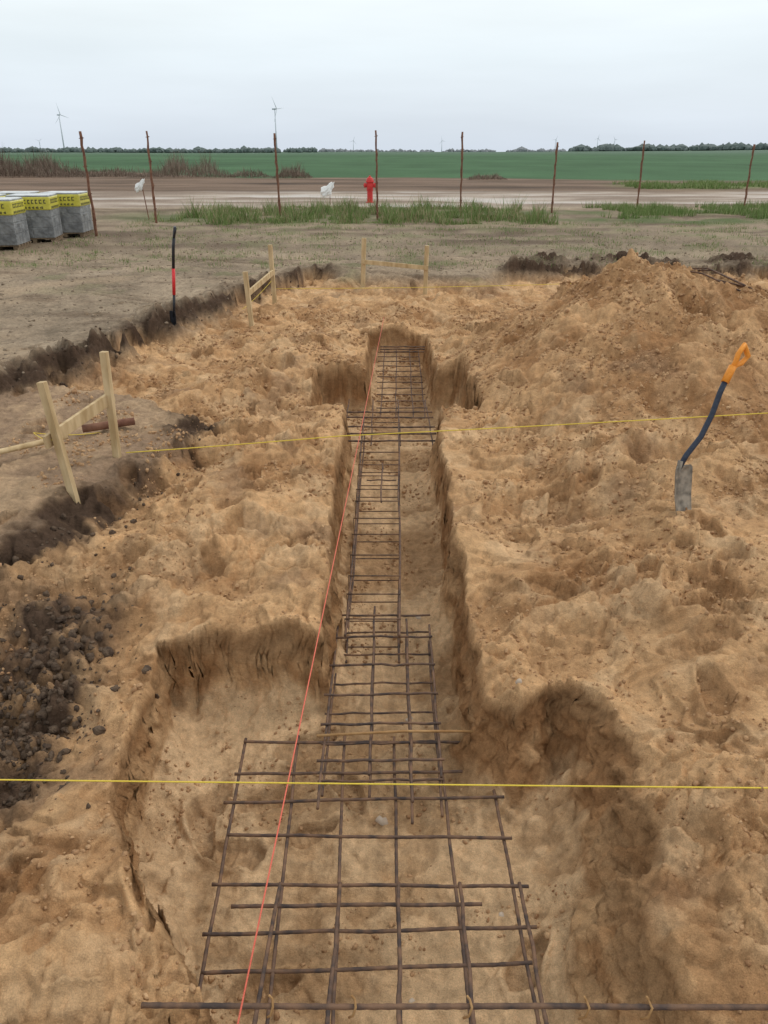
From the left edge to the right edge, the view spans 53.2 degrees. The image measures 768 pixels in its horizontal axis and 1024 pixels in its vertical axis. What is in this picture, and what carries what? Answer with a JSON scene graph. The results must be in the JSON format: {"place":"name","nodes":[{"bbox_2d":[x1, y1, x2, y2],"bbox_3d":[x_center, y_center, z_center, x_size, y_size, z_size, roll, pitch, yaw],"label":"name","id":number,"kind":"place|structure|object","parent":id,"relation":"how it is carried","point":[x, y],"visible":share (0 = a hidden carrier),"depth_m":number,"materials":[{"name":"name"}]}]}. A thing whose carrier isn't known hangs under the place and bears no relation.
{"place":"outdoors","nodes":[
{"label":"outdoors","id":0,"kind":"place"},
{"bbox_2d":[0,150,767,1023],"bbox_3d":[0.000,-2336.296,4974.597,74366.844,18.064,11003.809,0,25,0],"label":"ground","id":1,"kind":"structure","parent":0,"point":[638,922],"depth_m":4.20,"materials":[{"name":"brown sand"}]},
{"bbox_2d":[0,197,31,249],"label":"pallet of building blocks","id":2,"kind":"object","parent":1,"relation":"on","point":[14,232],"visible":1,"depth_m":17.11,"materials":[{"name":"grey concrete"}]},
{"bbox_2d":[0,191,39,194],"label":"pallet of building blocks","id":3,"kind":"object","parent":1,"relation":"on","point":[8,192],"visible":0.08,"depth_m":19.91,"materials":[{"name":"plastic"}]},
{"bbox_2d":[0,436,67,454],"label":"wooden pole","id":4,"kind":"object","parent":1,"relation":"on","point":[5,450],"visible":0.62,"depth_m":5.66,"materials":[{"name":"brown wood"}]},
{"bbox_2d":[5,193,63,242],"bbox_3d":[-8.510,-7.184,18.718,1.000,1.067,0.994,-4,25,-9],"label":"pallet of building blocks","id":5,"kind":"object","parent":1,"relation":"on","point":[42,213],"visible":0.79,"depth_m":18.37,"materials":[{"name":"grey concrete"}]},
{"bbox_2d":[0,142,110,177],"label":"bare shrubs","id":6,"kind":"object","parent":1,"relation":"on","point":[29,170],"visible":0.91,"depth_m":69.90,"materials":[{"name":"plant"}]},
{"bbox_2d":[56,104,67,147],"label":"wind turbine","id":7,"kind":"object","parent":1,"relation":"on","point":[60,126],"visible":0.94,"depth_m":1973.69,"materials":[{"name":"white metal"}]},
{"bbox_2d":[41,191,93,236],"bbox_3d":[-8.290,-7.812,20.080,1.000,1.067,0.994,-2,25,-4],"label":"pallet of building blocks","id":8,"kind":"object","parent":1,"relation":"on","point":[75,212],"visible":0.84,"depth_m":19.74,"materials":[{"name":"grey concrete"}]},
{"bbox_2d":[36,351,121,503],"bbox_3d":[-2.064,-0.526,5.361,0.159,1.048,0.789,5,26,10],"label":"batter board","id":9,"kind":"object","parent":1,"relation":"on","point":[56,435],"visible":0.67,"depth_m":5.19,"materials":[{"name":"brown wood"}]},
{"bbox_2d":[0,567,175,829],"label":"soil clods","id":10,"kind":"object","parent":1,"relation":"on","point":[41,714],"visible":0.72,"depth_m":3.59,"materials":[{"name":"black soil"}]},
{"bbox_2d":[79,131,97,235],"bbox_3d":[-7.501,-8.258,19.493,0.133,2.554,0.172,0,25,0],"label":"fence post","id":11,"kind":"object","parent":1,"relation":"on","point":[88,186],"visible":0.98,"depth_m":19.45,"materials":[{"name":"wood"}]},
{"bbox_2d":[82,417,134,432],"bbox_3d":[-2.235,-0.707,6.223,0.409,0.074,0.064,-11,27,-22],"label":"rusty pipe","id":12,"kind":"object","parent":1,"relation":"on","point":[105,425],"visible":0.74,"depth_m":6.19,"materials":[{"name":"metal"}]},
{"bbox_2d":[33,432,99,438],"bbox_3d":[-2.411,-0.550,5.595,0.359,0.355,1.170,-3,25,-6],"label":"builders string","id":13,"kind":"object","parent":12,"relation":"on","point":[71,434],"visible":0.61,"depth_m":6.00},
{"bbox_2d":[84,164,144,176],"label":"bare shrubs","id":14,"kind":"object","parent":1,"relation":"on","point":[117,172],"visible":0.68,"depth_m":71.03,"materials":[{"name":"plant"}]},
{"bbox_2d":[135,178,149,219],"bbox_3d":[-7.767,-9.982,24.585,0.361,1.325,0.143,0,25,0],"label":"plastic bag on rod","id":15,"kind":"object","parent":1,"relation":"on","point":[138,186],"visible":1,"depth_m":24.38,"materials":[{"name":"plastic"}]},
{"bbox_2d":[146,131,157,222],"bbox_3d":[-7.024,-10.066,23.225,0.138,2.653,0.084,0,25,0],"label":"fence post","id":16,"kind":"object","parent":1,"relation":"on","point":[152,186],"visible":0.98,"depth_m":23.22,"materials":[{"name":"wood"}]},
{"bbox_2d":[0,146,317,152],"bbox_3d":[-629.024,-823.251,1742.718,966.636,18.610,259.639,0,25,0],"label":"distant tree line","id":17,"kind":"object","parent":1,"relation":"on","point":[243,149],"visible":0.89,"depth_m":1661.46,"materials":[{"name":"green plant"}]},
{"bbox_2d":[169,226,176,325],"bbox_3d":[-2.730,-2.999,9.965,0.236,1.345,0.110,0,25,0],"label":"garden spade","id":18,"kind":"object","parent":1,"relation":"on","point":[172,317],"visible":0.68,"depth_m":9.95,"materials":[{"name":"black metal"}]},
{"bbox_2d":[126,149,236,177],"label":"bare shrubs","id":19,"kind":"object","parent":1,"relation":"on","point":[176,168],"visible":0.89,"depth_m":69.19,"materials":[{"name":"plant"}]},
{"bbox_2d":[220,168,272,177],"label":"bare shrubs","id":20,"kind":"object","parent":1,"relation":"on","point":[248,173],"visible":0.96,"depth_m":68.92,"materials":[{"name":"plant"}]},
{"bbox_2d":[242,245,276,326],"bbox_3d":[-1.808,-3.278,11.399,0.112,1.181,1.509,3,25,6],"label":"batter board","id":21,"kind":"object","parent":1,"relation":"on","point":[249,291],"visible":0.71,"depth_m":11.18,"materials":[{"name":"brown wood"}]},
{"bbox_2d":[272,98,280,146],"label":"wind turbine","id":22,"kind":"object","parent":1,"relation":"on","point":[274,109],"visible":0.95,"depth_m":1656.00,"materials":[{"name":"white metal"}]},
{"bbox_2d":[273,133,280,213],"bbox_3d":[-3.400,-10.632,24.506,0.150,2.654,0.083,0,25,0],"label":"fence post","id":23,"kind":"object","parent":1,"relation":"on","point":[277,177],"visible":0.91,"depth_m":24.41,"materials":[{"name":"wood"}]},
{"bbox_2d":[271,162,311,177],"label":"bare shrubs","id":24,"kind":"object","parent":1,"relation":"on","point":[292,172],"visible":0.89,"depth_m":66.91,"materials":[{"name":"plant"}]},
{"bbox_2d":[237,319,383,1023],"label":"red builders string","id":25,"kind":"object","parent":1,"relation":"on","point":[294,750],"visible":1,"depth_m":2.85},
{"bbox_2d":[320,182,333,203],"bbox_3d":[-2.349,-13.193,31.913,0.598,1.025,0.286,0,25,0],"label":"plastic bag on rod","id":26,"kind":"object","parent":1,"relation":"on","point":[327,189],"visible":0.99,"depth_m":31.75,"materials":[{"name":"plastic"}]},
{"bbox_2d":[151,189,560,224],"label":"weeds","id":27,"kind":"object","parent":1,"relation":"on","point":[418,211],"visible":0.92,"depth_m":25.12,"materials":[{"name":"green plant"}]},
{"bbox_2d":[198,735,540,1023],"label":"rebar mesh","id":28,"kind":"object","parent":1,"relation":"on","point":[273,971],"visible":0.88,"depth_m":2.97,"materials":[{"name":"metal"}]},
{"bbox_2d":[364,176,375,202],"bbox_3d":[-0.620,-14.184,33.717,0.560,1.125,0.460,0,25,0],"label":"fire hydrant","id":29,"kind":"object","parent":1,"relation":"on","point":[369,184],"visible":0.91,"depth_m":33.63,"materials":[{"name":"red metal"}]},
{"bbox_2d":[344,417,400,663],"bbox_3d":[-0.035,-0.059,6.018,0.384,0.226,3.850,0,25,0],"label":"rebar cage","id":30,"kind":"object","parent":1,"relation":"on","point":[350,593],"visible":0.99,"depth_m":5.34,"materials":[{"name":"metal"}]},
{"bbox_2d":[0,252,752,609],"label":"soil clods","id":31,"kind":"object","parent":1,"relation":"on","point":[16,558],"visible":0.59,"depth_m":5.52,"materials":[{"name":"black soil"}]},
{"bbox_2d":[374,130,378,219],"bbox_3d":[-0.239,-10.683,24.482,0.125,2.702,0.080,0,25,0],"label":"fence post","id":32,"kind":"object","parent":1,"relation":"on","point":[376,188],"visible":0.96,"depth_m":24.43,"materials":[{"name":"wood"}]},
{"bbox_2d":[316,606,444,823],"bbox_3d":[-0.015,0.948,3.905,0.571,0.149,1.560,0,25,0],"label":"rebar cage","id":33,"kind":"object","parent":1,"relation":"on","point":[439,759],"visible":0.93,"depth_m":3.79,"materials":[{"name":"metal"}]},
{"bbox_2d":[317,730,473,736],"bbox_3d":[0.055,1.024,3.554,0.731,0.023,0.020,-1,25,-3],"label":"rusty rebar rod","id":34,"kind":"object","parent":33,"relation":"on","point":[399,731],"visible":1,"depth_m":3.55,"materials":[{"name":"brown metal"}]},
{"bbox_2d":[0,232,765,373],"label":"soil clods","id":35,"kind":"object","parent":1,"relation":"on","point":[93,315],"visible":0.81,"depth_m":15.94,"materials":[{"name":"brown soil"}]},
{"bbox_2d":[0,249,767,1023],"bbox_3d":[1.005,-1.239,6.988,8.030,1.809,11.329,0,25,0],"label":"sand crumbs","id":36,"kind":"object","parent":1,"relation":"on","point":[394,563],"visible":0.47,"depth_m":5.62,"materials":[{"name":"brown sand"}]},
{"bbox_2d":[0,779,767,788],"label":"builders string","id":37,"kind":"object","parent":1,"relation":"on","point":[381,784],"visible":1,"depth_m":2.69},
{"bbox_2d":[346,399,435,445],"bbox_3d":[0.050,-0.924,7.711,0.901,0.033,1.450,0,25,0],"label":"rebar mesh","id":38,"kind":"object","parent":1,"relation":"on","point":[400,427],"visible":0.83,"depth_m":7.50,"materials":[{"name":"metal"}]},
{"bbox_2d":[361,238,428,294],"bbox_3d":[0.179,-4.133,13.285,1.191,1.165,0.108,0,25,0],"label":"batter board","id":39,"kind":"object","parent":1,"relation":"on","point":[364,262],"visible":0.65,"depth_m":13.18,"materials":[{"name":"brown wood"}]},
{"bbox_2d":[376,346,427,416],"bbox_3d":[0.240,-1.623,9.178,0.641,0.073,3.000,0,25,0],"label":"rebar cage","id":40,"kind":"object","parent":1,"relation":"on","point":[396,348],"visible":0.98,"depth_m":9.23,"materials":[{"name":"metal"}]},
{"bbox_2d":[276,283,570,288],"bbox_3d":[0.850,-3.624,12.299,5.120,0.038,0.008,-2,25,-5],"label":"builders string","id":41,"kind":"object","parent":1,"relation":"on","point":[399,287],"visible":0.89,"depth_m":12.26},
{"bbox_2d":[191,145,693,151],"bbox_3d":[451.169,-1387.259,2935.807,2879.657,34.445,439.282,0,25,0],"label":"distant tree line","id":42,"kind":"object","parent":1,"relation":"on","point":[521,149],"visible":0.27,"depth_m":2829.28,"materials":[{"name":"green plant"}]},
{"bbox_2d":[126,413,767,452],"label":"builders string","id":43,"kind":"object","parent":1,"relation":"on","point":[444,430],"visible":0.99,"depth_m":5.85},
{"bbox_2d":[375,616,521,1002],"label":"pale stones","id":44,"kind":"object","parent":1,"relation":"on","point":[379,819],"visible":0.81,"depth_m":3.39,"materials":[{"name":"grey stone"}]},
{"bbox_2d":[141,882,767,1023],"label":"rebar mesh","id":45,"kind":"object","parent":1,"relation":"on","point":[328,1006],"visible":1,"depth_m":2.15,"materials":[{"name":"brown metal"}]},
{"bbox_2d":[267,994,653,1019],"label":"rebar tie wires","id":46,"kind":"object","parent":45,"relation":"attached to","point":[470,1011],"visible":1,"depth_m":2.12,"materials":[{"name":"brown metal"}]},
{"bbox_2d":[459,132,463,211],"bbox_3d":[2.767,-12.085,27.470,0.156,2.764,0.080,0,25,0],"label":"fence post","id":47,"kind":"object","parent":1,"relation":"on","point":[461,170],"visible":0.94,"depth_m":27.37,"materials":[{"name":"wood"}]},
{"bbox_2d":[464,173,507,179],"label":"bare shrubs","id":48,"kind":"object","parent":1,"relation":"on","point":[491,177],"visible":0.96,"depth_m":63.37,"materials":[{"name":"plant"}]},
{"bbox_2d":[551,142,558,212],"bbox_3d":[6.051,-11.814,27.265,0.132,2.412,0.082,0,25,0],"label":"fence post","id":49,"kind":"object","parent":1,"relation":"on","point":[555,165],"visible":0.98,"depth_m":27.19,"materials":[{"name":"wood"}]},
{"bbox_2d":[636,140,645,205],"bbox_3d":[9.808,-12.812,29.338,0.146,2.531,0.082,0,25,0],"label":"fence post","id":50,"kind":"object","parent":1,"relation":"on","point":[641,163],"visible":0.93,"depth_m":29.23,"materials":[{"name":"wood"}]},
{"bbox_2d":[568,142,767,151],"bbox_3d":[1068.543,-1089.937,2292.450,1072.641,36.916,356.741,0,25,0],"label":"distant tree line","id":51,"kind":"object","parent":1,"relation":"on","point":[683,147],"visible":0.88,"depth_m":2158.43,"materials":[{"name":"green plant"}]},
{"bbox_2d":[581,198,767,218],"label":"weeds","id":52,"kind":"object","parent":1,"relation":"on","point":[626,209],"visible":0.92,"depth_m":27.57,"materials":[{"name":"green plant"}]},
{"bbox_2d":[612,178,767,188],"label":"weeds","id":53,"kind":"object","parent":1,"relation":"on","point":[700,184],"visible":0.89,"depth_m":48.75,"materials":[{"name":"green plant"}]},
{"bbox_2d":[674,342,750,514],"bbox_3d":[1.962,-0.484,4.673,0.147,1.045,0.641,22,33,38],"label":"garden spade","id":54,"kind":"object","parent":1,"relation":"on","point":[683,484],"visible":0.84,"depth_m":4.65,"materials":[{"name":"metal"}]},
{"bbox_2d":[690,268,751,291],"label":"rebar offcuts","id":55,"kind":"object","parent":1,"relation":"on","point":[740,284],"visible":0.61,"depth_m":7.99,"materials":[{"name":"metal"}]},
{"bbox_2d":[744,144,755,205],"bbox_3d":[14.269,-13.068,29.991,0.154,2.385,0.082,0,25,0],"label":"fence post","id":56,"kind":"object","parent":1,"relation":"on","point":[748,181],"visible":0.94,"depth_m":29.94,"materials":[{"name":"wood"}]},
{"bbox_2d":[0,217,767,275],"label":"grass","id":57,"kind":"structure","parent":0,"point":[398,253],"depth_m":18.71,"materials":[{"name":"green plant"}]},
{"bbox_2d":[0,0,767,151],"label":"sky","id":58,"kind":"structure","parent":0,"point":[505,75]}
]}

